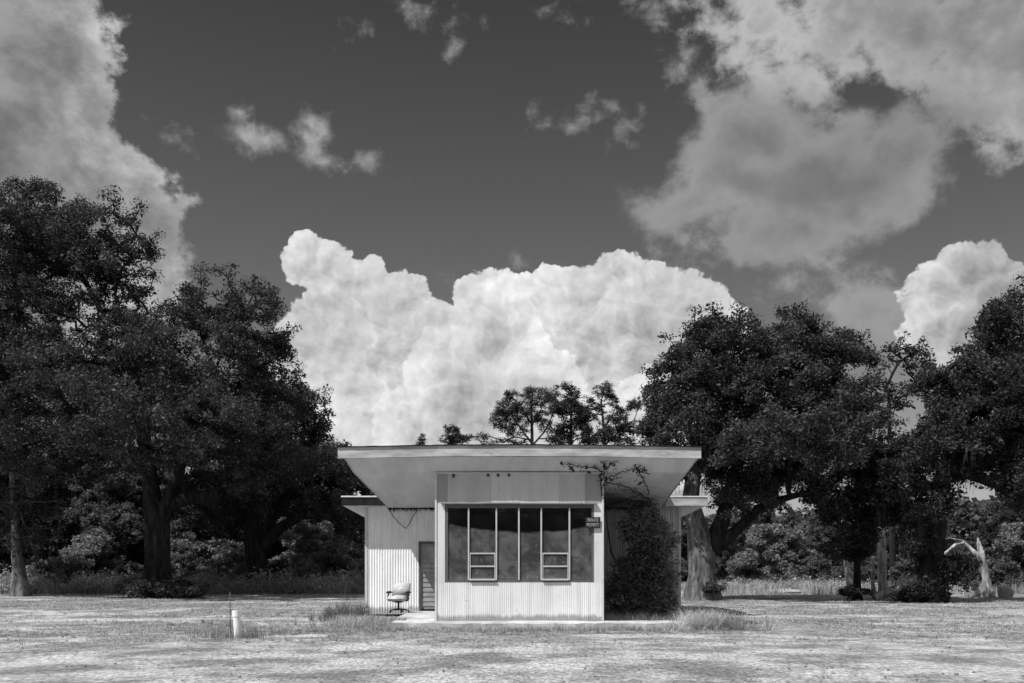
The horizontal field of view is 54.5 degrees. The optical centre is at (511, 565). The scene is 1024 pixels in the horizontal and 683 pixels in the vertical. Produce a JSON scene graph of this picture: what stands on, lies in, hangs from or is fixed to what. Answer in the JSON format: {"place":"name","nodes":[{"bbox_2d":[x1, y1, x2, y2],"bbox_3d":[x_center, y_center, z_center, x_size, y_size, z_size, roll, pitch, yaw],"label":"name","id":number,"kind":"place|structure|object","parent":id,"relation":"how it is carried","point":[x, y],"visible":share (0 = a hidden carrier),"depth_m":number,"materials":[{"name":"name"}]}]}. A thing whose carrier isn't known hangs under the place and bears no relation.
{"place":"outdoors","nodes":[
{"label":"outdoors","id":0,"kind":"place"},
{"bbox_2d":[456,573,467,579],"bbox_3d":[-1.255,0.306,25.680,0.398,0.258,0.314,0,0,0],"label":"debris pile","id":1,"kind":"object","parent":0,"point":[462,577],"visible":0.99,"depth_m":25.62,"materials":[{"name":"grey"}]},
{"bbox_2d":[472,571,488,578],"bbox_3d":[-0.833,0.274,25.690,0.487,0.314,0.299,0,0,-20],"label":"debris pile","id":2,"kind":"object","parent":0,"point":[481,575],"visible":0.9,"depth_m":25.64,"materials":[{"name":"grey"}]},
{"bbox_2d":[495,571,512,579],"bbox_3d":[-0.201,0.264,25.682,0.471,0.315,0.286,0,0,0],"label":"debris pile","id":3,"kind":"object","parent":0,"point":[505,576],"visible":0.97,"depth_m":25.63,"materials":[{"name":"grey"}]},
{"bbox_2d":[0,580,1023,682],"bbox_3d":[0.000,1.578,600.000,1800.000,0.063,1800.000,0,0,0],"label":"ground","id":4,"kind":"structure","parent":0,"point":[538,662],"depth_m":18.29,"materials":[{"name":"grey plant"}]},
{"bbox_2d":[0,459,18,572],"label":"woodland tree","id":5,"kind":"object","parent":4,"relation":"on","point":[4,481],"visible":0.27,"depth_m":67.36,"materials":[{"name":"black plant"}]},
{"bbox_2d":[0,365,71,596],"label":"oak tree","id":6,"kind":"object","parent":4,"relation":"on","point":[14,517],"visible":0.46,"depth_m":51.87,"materials":[{"name":"black plant"}]},
{"bbox_2d":[0,462,71,577],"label":"woodland tree","id":7,"kind":"object","parent":4,"relation":"on","point":[6,557],"visible":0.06,"depth_m":70.31,"materials":[{"name":"black plant"}]},
{"bbox_2d":[27,556,66,583],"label":"shrub","id":8,"kind":"object","parent":4,"relation":"on","point":[51,566],"visible":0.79,"depth_m":58.80,"materials":[{"name":"grey plant"}]},
{"bbox_2d":[0,446,96,570],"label":"woodland tree","id":9,"kind":"object","parent":4,"relation":"on","point":[73,494],"visible":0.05,"depth_m":83.62,"materials":[{"name":"black plant"}]},
{"bbox_2d":[2,449,97,567],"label":"woodland tree","id":10,"kind":"object","parent":4,"relation":"on","point":[67,532],"visible":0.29,"depth_m":66.73,"materials":[{"name":"black plant"}]},
{"bbox_2d":[25,556,83,583],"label":"shrub","id":11,"kind":"object","parent":4,"relation":"on","point":[69,571],"visible":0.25,"depth_m":59.54,"materials":[{"name":"grey plant"}]},
{"bbox_2d":[62,550,104,579],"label":"shrub","id":12,"kind":"object","parent":4,"relation":"on","point":[74,558],"visible":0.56,"depth_m":60.50,"materials":[{"name":"grey plant"}]},
{"bbox_2d":[58,528,125,579],"bbox_3d":[-26.300,-0.349,63.054,4.546,4.159,4.878,0,0,-37],"label":"shrub","id":13,"kind":"object","parent":4,"relation":"on","point":[96,542],"visible":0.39,"depth_m":62.92,"materials":[{"name":"grey plant"}]},
{"bbox_2d":[63,452,143,565],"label":"woodland tree","id":14,"kind":"object","parent":4,"relation":"on","point":[92,510],"visible":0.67,"depth_m":65.41,"materials":[{"name":"grey plant"}]},
{"bbox_2d":[87,442,132,483],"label":"woodland tree","id":15,"kind":"object","parent":4,"relation":"on","point":[104,462],"visible":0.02,"depth_m":86.91,"materials":[{"name":"black plant"}]},
{"bbox_2d":[111,561,142,581],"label":"shrub","id":16,"kind":"object","parent":4,"relation":"on","point":[137,568],"visible":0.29,"depth_m":61.47,"materials":[{"name":"grey plant"}]},
{"bbox_2d":[82,473,173,559],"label":"woodland tree","id":17,"kind":"object","parent":4,"relation":"on","point":[164,481],"visible":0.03,"depth_m":72.17,"materials":[{"name":"black plant"}]},
{"bbox_2d":[111,575,150,597],"bbox_3d":[-18.485,1.089,49.125,2.510,1.282,2.480,0,0,0],"label":"brush mound","id":18,"kind":"object","parent":4,"relation":"on","point":[128,585],"visible":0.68,"depth_m":48.56,"materials":[{"name":"grey plant"}]},
{"bbox_2d":[104,436,200,565],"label":"woodland tree","id":19,"kind":"object","parent":4,"relation":"on","point":[134,547],"visible":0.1,"depth_m":68.07,"materials":[{"name":"black plant"}]},
{"bbox_2d":[0,175,321,597],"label":"live oak","id":20,"kind":"object","parent":4,"relation":"on","point":[107,411],"visible":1,"depth_m":48.29,"materials":[{"name":"black plant"}]},
{"bbox_2d":[136,576,212,598],"bbox_3d":[-16.355,1.160,48.666,3.678,1.342,2.320,0,0,0],"label":"brush mound","id":21,"kind":"object","parent":4,"relation":"on","point":[182,588],"visible":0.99,"depth_m":47.93,"materials":[{"name":"plant"}]},
{"bbox_2d":[0,562,364,594],"bbox_3d":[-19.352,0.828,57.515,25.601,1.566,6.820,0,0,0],"label":"tall weeds","id":22,"kind":"object","parent":4,"relation":"on","point":[335,591],"visible":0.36,"depth_m":55.54,"materials":[{"name":"grey plant"}]},
{"bbox_2d":[154,443,216,539],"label":"woodland tree","id":23,"kind":"object","parent":4,"relation":"on","point":[168,473],"visible":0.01,"depth_m":85.44,"materials":[{"name":"black plant"}]},
{"bbox_2d":[136,484,244,576],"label":"woodland tree","id":24,"kind":"object","parent":4,"relation":"on","point":[192,533],"visible":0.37,"depth_m":66.64,"materials":[{"name":"grey plant"}]},
{"bbox_2d":[170,538,223,579],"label":"shrub","id":25,"kind":"object","parent":4,"relation":"on","point":[174,543],"visible":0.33,"depth_m":65.40,"materials":[{"name":"grey plant"}]},
{"bbox_2d":[194,557,234,581],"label":"shrub","id":26,"kind":"object","parent":4,"relation":"on","point":[220,563],"visible":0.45,"depth_m":60.67,"materials":[{"name":"grey plant"}]},
{"bbox_2d":[206,547,245,579],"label":"shrub","id":27,"kind":"object","parent":4,"relation":"on","point":[237,556],"visible":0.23,"depth_m":63.84,"materials":[{"name":"grey plant"}]},
{"bbox_2d":[167,623,291,640],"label":"weed clump","id":28,"kind":"object","parent":4,"relation":"on","point":[249,635],"visible":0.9,"depth_m":21.79,"materials":[{"name":"grey plant"}]},
{"bbox_2d":[207,459,264,548],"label":"woodland tree","id":29,"kind":"object","parent":4,"relation":"on","point":[243,526],"visible":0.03,"depth_m":75.18,"materials":[{"name":"black plant"}]},
{"bbox_2d":[232,610,240,637],"bbox_3d":[-6.055,1.327,21.900,0.194,0.712,0.179,-2,0,0],"label":"pipe post","id":30,"kind":"object","parent":4,"relation":"on","point":[236,614],"visible":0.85,"depth_m":21.83,"materials":[{"name":"white plastic"}]},
{"bbox_2d":[229,563,246,583],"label":"shrub","id":31,"kind":"object","parent":4,"relation":"on","point":[239,570],"visible":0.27,"depth_m":59.57,"materials":[{"name":"grey plant"}]},
{"bbox_2d":[16,616,490,651],"bbox_3d":[-7.158,1.484,23.879,10.065,0.256,11.857,0,0,-32],"label":"weed clump","id":32,"kind":"object","parent":4,"relation":"on","point":[273,625],"visible":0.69,"depth_m":23.50,"materials":[{"name":"grey plant"}]},
{"bbox_2d":[222,498,291,560],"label":"woodland tree","id":33,"kind":"object","parent":4,"relation":"on","point":[277,548],"visible":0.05,"depth_m":71.59,"materials":[{"name":"black plant"}]},
{"bbox_2d":[160,361,375,584],"bbox_3d":[-13.996,-5.641,60.139,14.700,14.741,11.270,0,0,0],"label":"live oak","id":34,"kind":"object","parent":4,"relation":"on","point":[332,478],"visible":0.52,"depth_m":58.41,"materials":[{"name":"black plant"}]},
{"bbox_2d":[267,556,293,579],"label":"shrub","id":35,"kind":"object","parent":4,"relation":"on","point":[280,563],"visible":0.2,"depth_m":63.64,"materials":[{"name":"grey plant"}]},
{"bbox_2d":[279,553,320,583],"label":"shrub","id":36,"kind":"object","parent":4,"relation":"on","point":[306,565],"visible":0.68,"depth_m":60.16,"materials":[{"name":"grey plant"}]},
{"bbox_2d":[268,517,335,577],"bbox_3d":[-13.711,-0.798,65.638,6.208,5.131,6.042,0,0,-25],"label":"shrub","id":37,"kind":"object","parent":4,"relation":"on","point":[306,536],"visible":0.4,"depth_m":64.90,"materials":[{"name":"grey plant"}]},
{"bbox_2d":[266,527,337,561],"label":"woodland tree","id":38,"kind":"object","parent":4,"relation":"on","point":[286,548],"visible":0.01,"depth_m":74.39,"materials":[{"name":"black plant"}]},
{"bbox_2d":[290,484,364,554],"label":"woodland tree","id":39,"kind":"object","parent":4,"relation":"on","point":[357,546],"visible":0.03,"depth_m":71.36,"materials":[{"name":"black plant"}]},
{"bbox_2d":[305,534,364,582],"bbox_3d":[-11.106,-0.156,62.970,4.091,3.743,4.390,0,0,7],"label":"shrub","id":40,"kind":"object","parent":4,"relation":"on","point":[335,556],"visible":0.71,"depth_m":62.90,"materials":[{"name":"black plant"}]},
{"bbox_2d":[307,599,373,621],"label":"weed clump","id":41,"kind":"object","parent":4,"relation":"on","point":[341,611],"visible":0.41,"depth_m":28.22,"materials":[{"name":"grey plant"}]},
{"bbox_2d":[293,612,412,631],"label":"weed clump","id":42,"kind":"object","parent":4,"relation":"on","point":[367,620],"visible":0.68,"depth_m":26.07,"materials":[{"name":"grey plant"}]},
{"bbox_2d":[346,542,364,567],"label":"shrub","id":43,"kind":"object","parent":4,"relation":"on","point":[353,552],"visible":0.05,"depth_m":67.58,"materials":[{"name":"grey plant"}]},
{"bbox_2d":[346,486,373,550],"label":"woodland tree","id":44,"kind":"object","parent":4,"relation":"on","point":[360,540],"visible":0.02,"depth_m":73.90,"materials":[{"name":"black plant"}]},
{"bbox_2d":[411,433,427,444],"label":"pine","id":45,"kind":"object","parent":4,"relation":"on","point":[420,441],"visible":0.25,"depth_m":94.92,"materials":[{"name":"grey plant"}]},
{"bbox_2d":[438,424,472,444],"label":"pine","id":46,"kind":"object","parent":4,"relation":"on","point":[458,438],"visible":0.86,"depth_m":94.88,"materials":[{"name":"grey plant"}]},
{"bbox_2d":[0,493,1023,581],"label":"woods","id":47,"kind":"object","parent":4,"relation":"on","point":[970,517],"visible":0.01,"depth_m":92.10,"materials":[{"name":"black plant"}]},
{"bbox_2d":[468,385,569,443],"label":"pine tree","id":48,"kind":"object","parent":4,"relation":"on","point":[504,413],"visible":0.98,"depth_m":84.81,"materials":[{"name":"black plant"}]},
{"bbox_2d":[374,611,685,629],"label":"concrete slab","id":49,"kind":"structure","parent":4,"relation":"on","point":[423,618],"depth_m":24.69,"materials":[{"name":"white concrete"}]},
{"bbox_2d":[386,583,410,612],"bbox_3d":[-3.411,0.958,29.972,0.686,0.892,0.634,0,0,14],"label":"office chair","id":50,"kind":"object","parent":49,"relation":"on","point":[401,592],"visible":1,"depth_m":29.99,"materials":[{"name":"leather"}]},
{"bbox_2d":[337,444,707,620],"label":"abandoned building","id":51,"kind":"structure","parent":49,"relation":"on","point":[518,512],"depth_m":25.51,"materials":[{"name":"white paint"}]},
{"bbox_2d":[418,541,434,610],"bbox_3d":[-2.469,0.318,31.045,0.888,2.163,0.150,0,0,0],"label":"door","id":52,"kind":"structure","parent":51,"relation":"in","point":[426,549],"depth_m":31.03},
{"bbox_2d":[387,508,627,512],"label":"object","id":53,"kind":"object","parent":51,"relation":"attached to","point":[433,509],"visible":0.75,"depth_m":30.94,"materials":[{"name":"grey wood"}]},
{"bbox_2d":[445,504,593,581],"bbox_3d":[0.190,-0.588,25.510,3.824,2.016,0.140,0,0,0],"label":"window frame","id":54,"kind":"structure","parent":51,"relation":"in","point":[447,506],"depth_m":25.50,"materials":[{"name":"metal"}]},
{"bbox_2d":[585,517,599,527],"bbox_3d":[2.068,-1.110,25.448,0.384,0.282,0.016,0,0,0],"label":"warning sign","id":55,"kind":"object","parent":51,"relation":"attached to","point":[592,522],"visible":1,"depth_m":25.44,"materials":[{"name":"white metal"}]},
{"bbox_2d":[560,460,657,505],"bbox_3d":[3.024,-1.994,27.718,2.196,1.383,5.995,0,0,16],"label":"creeping vine","id":56,"kind":"object","parent":51,"relation":"attached to","point":[605,477],"visible":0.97,"depth_m":25.40,"materials":[{"name":"black plant"}]},
{"bbox_2d":[360,623,734,632],"bbox_3d":[0.829,1.491,24.033,9.141,0.236,1.380,0,0,0],"label":"weed clump","id":57,"kind":"object","parent":4,"relation":"on","point":[504,629],"visible":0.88,"depth_m":24.10,"materials":[{"name":"grey plant"}]},
{"bbox_2d":[547,381,596,444],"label":"pine tree","id":58,"kind":"object","parent":4,"relation":"on","point":[577,421],"visible":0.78,"depth_m":86.65,"materials":[{"name":"black plant"}]},
{"bbox_2d":[580,380,646,444],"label":"pine tree","id":59,"kind":"object","parent":4,"relation":"on","point":[606,434],"visible":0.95,"depth_m":85.71,"materials":[{"name":"black plant"}]},
{"bbox_2d":[604,499,684,618],"bbox_3d":[3.851,-0.245,29.019,2.156,3.949,2.820,0,0,45],"label":"climbing shrub","id":60,"kind":"object","parent":4,"relation":"on","point":[637,584],"visible":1,"depth_m":28.70,"materials":[{"name":"black plant"}]},
{"bbox_2d":[604,608,706,620],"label":"weed clump","id":61,"kind":"object","parent":4,"relation":"on","point":[612,617],"visible":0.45,"depth_m":27.43,"materials":[{"name":"grey plant"}]},
{"bbox_2d":[681,516,687,582],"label":"woodland tree","id":62,"kind":"object","parent":4,"relation":"on","point":[684,550],"visible":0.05,"depth_m":91.52,"materials":[{"name":"grey plant"}]},
{"bbox_2d":[681,527,739,581],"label":"woodland tree","id":63,"kind":"object","parent":4,"relation":"on","point":[727,553],"visible":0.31,"depth_m":79.80,"materials":[{"name":"grey plant"}]},
{"bbox_2d":[701,579,727,600],"bbox_3d":[9.180,1.142,45.529,1.224,1.177,1.137,0,0,0],"label":"brush mound","id":64,"kind":"object","parent":4,"relation":"on","point":[713,587],"visible":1,"depth_m":45.35,"materials":[{"name":"grey plant"}]},
{"bbox_2d":[654,605,780,630],"bbox_3d":[5.221,1.255,24.893,3.776,0.684,2.995,0,0,0],"label":"weed clump","id":65,"kind":"object","parent":4,"relation":"on","point":[700,619],"visible":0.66,"depth_m":24.48,"materials":[{"name":"grey plant"}]},
{"bbox_2d":[726,506,768,581],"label":"woodland tree","id":66,"kind":"object","parent":4,"relation":"on","point":[741,537],"visible":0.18,"depth_m":73.82,"materials":[{"name":"grey plant"}]},
{"bbox_2d":[725,548,771,584],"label":"shrub","id":67,"kind":"object","parent":4,"relation":"on","point":[743,565],"visible":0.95,"depth_m":65.92,"materials":[{"name":"grey plant"}]},
{"bbox_2d":[739,494,797,546],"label":"woodland tree","id":68,"kind":"object","parent":4,"relation":"on","point":[765,517],"visible":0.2,"depth_m":91.28,"materials":[{"name":"grey plant"}]},
{"bbox_2d":[632,299,910,600],"bbox_3d":[11.778,-5.376,44.645,12.299,14.213,12.340,0,0,0],"label":"live oak","id":69,"kind":"object","parent":4,"relation":"on","point":[738,430],"visible":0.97,"depth_m":44.37,"materials":[{"name":"black plant"}]},
{"bbox_2d":[746,523,816,583],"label":"shrub","id":70,"kind":"object","parent":4,"relation":"on","point":[784,553],"visible":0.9,"depth_m":71.07,"materials":[{"name":"grey plant"}]},
{"bbox_2d":[764,589,803,592],"bbox_3d":[15.877,1.499,57.943,2.778,0.344,0.888,0,0,0],"label":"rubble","id":71,"kind":"object","parent":4,"relation":"on","point":[792,591],"visible":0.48,"depth_m":57.69,"materials":[{"name":"white stone"}]},
{"bbox_2d":[790,527,817,556],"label":"woodland tree","id":72,"kind":"object","parent":4,"relation":"on","point":[809,542],"visible":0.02,"depth_m":76.74,"materials":[{"name":"grey plant"}]},
{"bbox_2d":[799,553,839,583],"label":"shrub","id":73,"kind":"object","parent":4,"relation":"on","point":[814,566],"visible":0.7,"depth_m":69.08,"materials":[{"name":"grey plant"}]},
{"bbox_2d":[805,519,835,555],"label":"woodland tree","id":74,"kind":"object","parent":4,"relation":"on","point":[807,529],"visible":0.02,"depth_m":85.68,"materials":[{"name":"grey plant"}]},
{"bbox_2d":[805,514,851,583],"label":"woodland tree","id":75,"kind":"object","parent":4,"relation":"on","point":[824,534],"visible":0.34,"depth_m":79.96,"materials":[{"name":"grey plant"}]},
{"bbox_2d":[681,575,982,591],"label":"leafy weeds","id":76,"kind":"object","parent":4,"relation":"on","point":[760,582],"visible":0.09,"depth_m":59.59,"materials":[{"name":"grey plant"}]},
{"bbox_2d":[820,662,863,677],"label":"weed clump","id":77,"kind":"object","parent":4,"relation":"on","point":[841,664],"visible":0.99,"depth_m":14.03,"materials":[{"name":"grey plant"}]},
{"bbox_2d":[841,520,852,585],"bbox_3d":[18.238,-0.434,54.002,0.842,4.138,0.421,0,0,0],"label":"dead tree","id":78,"kind":"object","parent":4,"relation":"on","point":[848,576],"visible":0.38,"depth_m":53.87,"materials":[{"name":"grey wood"}]},
{"bbox_2d":[799,434,911,600],"bbox_3d":[15.944,-2.131,45.918,5.143,7.722,4.443,0,0,0],"label":"young oak","id":79,"kind":"object","parent":4,"relation":"on","point":[849,501],"visible":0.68,"depth_m":45.35,"materials":[{"name":"black plant"}]},
{"bbox_2d":[837,584,874,600],"bbox_3d":[15.727,1.275,45.409,1.715,0.911,1.346,0,0,0],"label":"brush mound","id":80,"kind":"object","parent":4,"relation":"on","point":[853,590],"visible":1,"depth_m":45.26,"materials":[{"name":"black plant"}]},
{"bbox_2d":[834,540,886,582],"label":"woodland tree","id":81,"kind":"object","parent":4,"relation":"on","point":[865,566],"visible":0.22,"depth_m":74.90,"materials":[{"name":"grey plant"}]},
{"bbox_2d":[718,576,1023,594],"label":"tall weeds","id":82,"kind":"object","parent":4,"relation":"on","point":[826,590],"visible":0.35,"depth_m":55.80,"materials":[{"name":"grey plant"}]},
{"bbox_2d":[871,556,875,591],"bbox_3d":[19.267,0.530,53.004,0.284,2.127,0.268,0,0,0],"label":"dead tree","id":83,"kind":"object","parent":4,"relation":"on","point":[873,586],"visible":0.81,"depth_m":52.93,"materials":[{"name":"grey wood"}]},
{"bbox_2d":[876,526,888,590],"bbox_3d":[19.297,-0.932,52.014,0.834,5.070,0.557,0,0,0],"label":"dead tree","id":84,"kind":"object","parent":4,"relation":"on","point":[882,581],"visible":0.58,"depth_m":51.82,"materials":[{"name":"grey wood"}]},
{"bbox_2d":[870,526,908,580],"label":"woodland tree","id":85,"kind":"object","parent":4,"relation":"on","point":[898,557],"visible":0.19,"depth_m":83.52,"materials":[{"name":"grey plant"}]},
{"bbox_2d":[872,575,916,600],"bbox_3d":[17.922,0.889,45.933,2.888,1.489,0.717,0,0,-12],"label":"fallen log","id":86,"kind":"object","parent":4,"relation":"on","point":[892,590],"visible":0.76,"depth_m":45.71,"materials":[{"name":"grey wood"}]},
{"bbox_2d":[864,330,940,580],"bbox_3d":[24.176,-6.487,61.774,5.048,16.435,2.862,0,0,0],"label":"sparse tree","id":87,"kind":"object","parent":4,"relation":"on","point":[912,351],"visible":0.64,"depth_m":61.69,"materials":[{"name":"grey plant"}]},
{"bbox_2d":[887,556,917,585],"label":"shrub","id":88,"kind":"object","parent":4,"relation":"on","point":[898,572],"visible":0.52,"depth_m":59.31,"materials":[{"name":"grey plant"}]},
{"bbox_2d":[896,500,921,563],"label":"woodland tree","id":89,"kind":"object","parent":4,"relation":"on","point":[911,556],"visible":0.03,"depth_m":77.99,"materials":[{"name":"black plant"}]},
{"bbox_2d":[890,579,952,602],"bbox_3d":[17.886,1.272,43.421,2.652,1.505,2.054,0,0,0],"label":"ivy mound","id":90,"kind":"object","parent":4,"relation":"on","point":[916,592],"visible":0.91,"depth_m":42.92,"materials":[{"name":"plant"}]},
{"bbox_2d":[860,271,1023,602],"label":"live oak","id":91,"kind":"object","parent":4,"relation":"on","point":[985,378],"visible":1,"depth_m":42.94,"materials":[{"name":"black plant"}]},
{"bbox_2d":[944,517,956,553],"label":"woodland tree","id":92,"kind":"object","parent":4,"relation":"on","point":[949,522],"depth_m":81.33,"materials":[{"name":"black plant"}]},
{"bbox_2d":[947,540,977,555],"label":"woodland tree","id":93,"kind":"object","parent":4,"relation":"on","point":[971,543],"visible":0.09,"depth_m":75.15,"materials":[{"name":"grey plant"}]},
{"bbox_2d":[943,548,994,585],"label":"shrub","id":94,"kind":"object","parent":4,"relation":"on","point":[965,552],"visible":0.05,"depth_m":61.63,"materials":[{"name":"black plant"}]},
{"bbox_2d":[944,537,995,597],"bbox_3d":[22.437,0.108,49.688,3.756,3.067,0.677,0,0,-12],"label":"broken tree","id":95,"kind":"object","parent":4,"relation":"on","point":[987,590],"visible":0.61,"depth_m":49.83,"materials":[{"name":"grey wood"}]},
{"bbox_2d":[964,585,981,597],"bbox_3d":[22.896,1.327,49.493,0.820,0.958,0.701,0,0,33],"label":"rubble","id":96,"kind":"object","parent":4,"relation":"on","point":[977,592],"visible":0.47,"depth_m":49.23,"materials":[{"name":"grey stone"}]},
{"bbox_2d":[966,531,993,558],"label":"woodland tree","id":97,"kind":"object","parent":4,"relation":"on","point":[987,548],"visible":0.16,"depth_m":80.38,"materials":[{"name":"black plant"}]},
{"bbox_2d":[973,521,1023,581],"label":"shrub","id":98,"kind":"object","parent":4,"relation":"on","point":[1012,539],"visible":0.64,"depth_m":59.26,"materials":[{"name":"grey plant"}]},
{"bbox_2d":[977,500,1023,561],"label":"woodland tree","id":99,"kind":"object","parent":4,"relation":"on","point":[1008,516],"visible":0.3,"depth_m":71.66,"materials":[{"name":"black plant"}]},
{"bbox_2d":[979,556,1023,592],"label":"shrub","id":100,"kind":"object","parent":4,"relation":"on","point":[1005,570],"visible":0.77,"depth_m":57.19,"materials":[{"name":"grey plant"}]},
{"bbox_2d":[998,585,1013,597],"bbox_3d":[24.299,1.385,49.028,0.723,0.864,0.606,0,0,0],"label":"rubble","id":101,"kind":"object","parent":4,"relation":"on","point":[1005,591],"visible":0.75,"depth_m":48.80,"materials":[{"name":"grey stone"}]},
{"bbox_2d":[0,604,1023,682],"bbox_3d":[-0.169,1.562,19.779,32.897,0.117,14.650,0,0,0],"label":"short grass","id":102,"kind":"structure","parent":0,"point":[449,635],"depth_m":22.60,"materials":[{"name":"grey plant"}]},
{"bbox_2d":[0,620,1023,682],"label":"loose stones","id":103,"kind":"object","parent":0,"point":[443,670],"visible":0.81,"depth_m":16.34,"materials":[{"name":"grey stone"}]},
{"bbox_2d":[0,0,1023,520],"label":"sky","id":104,"kind":"structure","parent":0,"point":[454,205],"materials":[{"name":"grey"}]},
{"bbox_2d":[523,574,538,579],"bbox_3d":[0.479,0.315,25.682,0.452,0.253,0.300,0,0,11],"label":"debris pile","id":105,"kind":"object","parent":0,"point":[531,577],"visible":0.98,"depth_m":25.61,"materials":[{"name":"grey"}]},
{"bbox_2d":[568,574,583,579],"bbox_3d":[1.672,0.318,25.666,0.466,0.252,0.270,0,0,0],"label":"debris pile","id":106,"kind":"object","parent":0,"point":[575,577],"visible":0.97,"depth_m":25.66,"materials":[{"name":"grey"}]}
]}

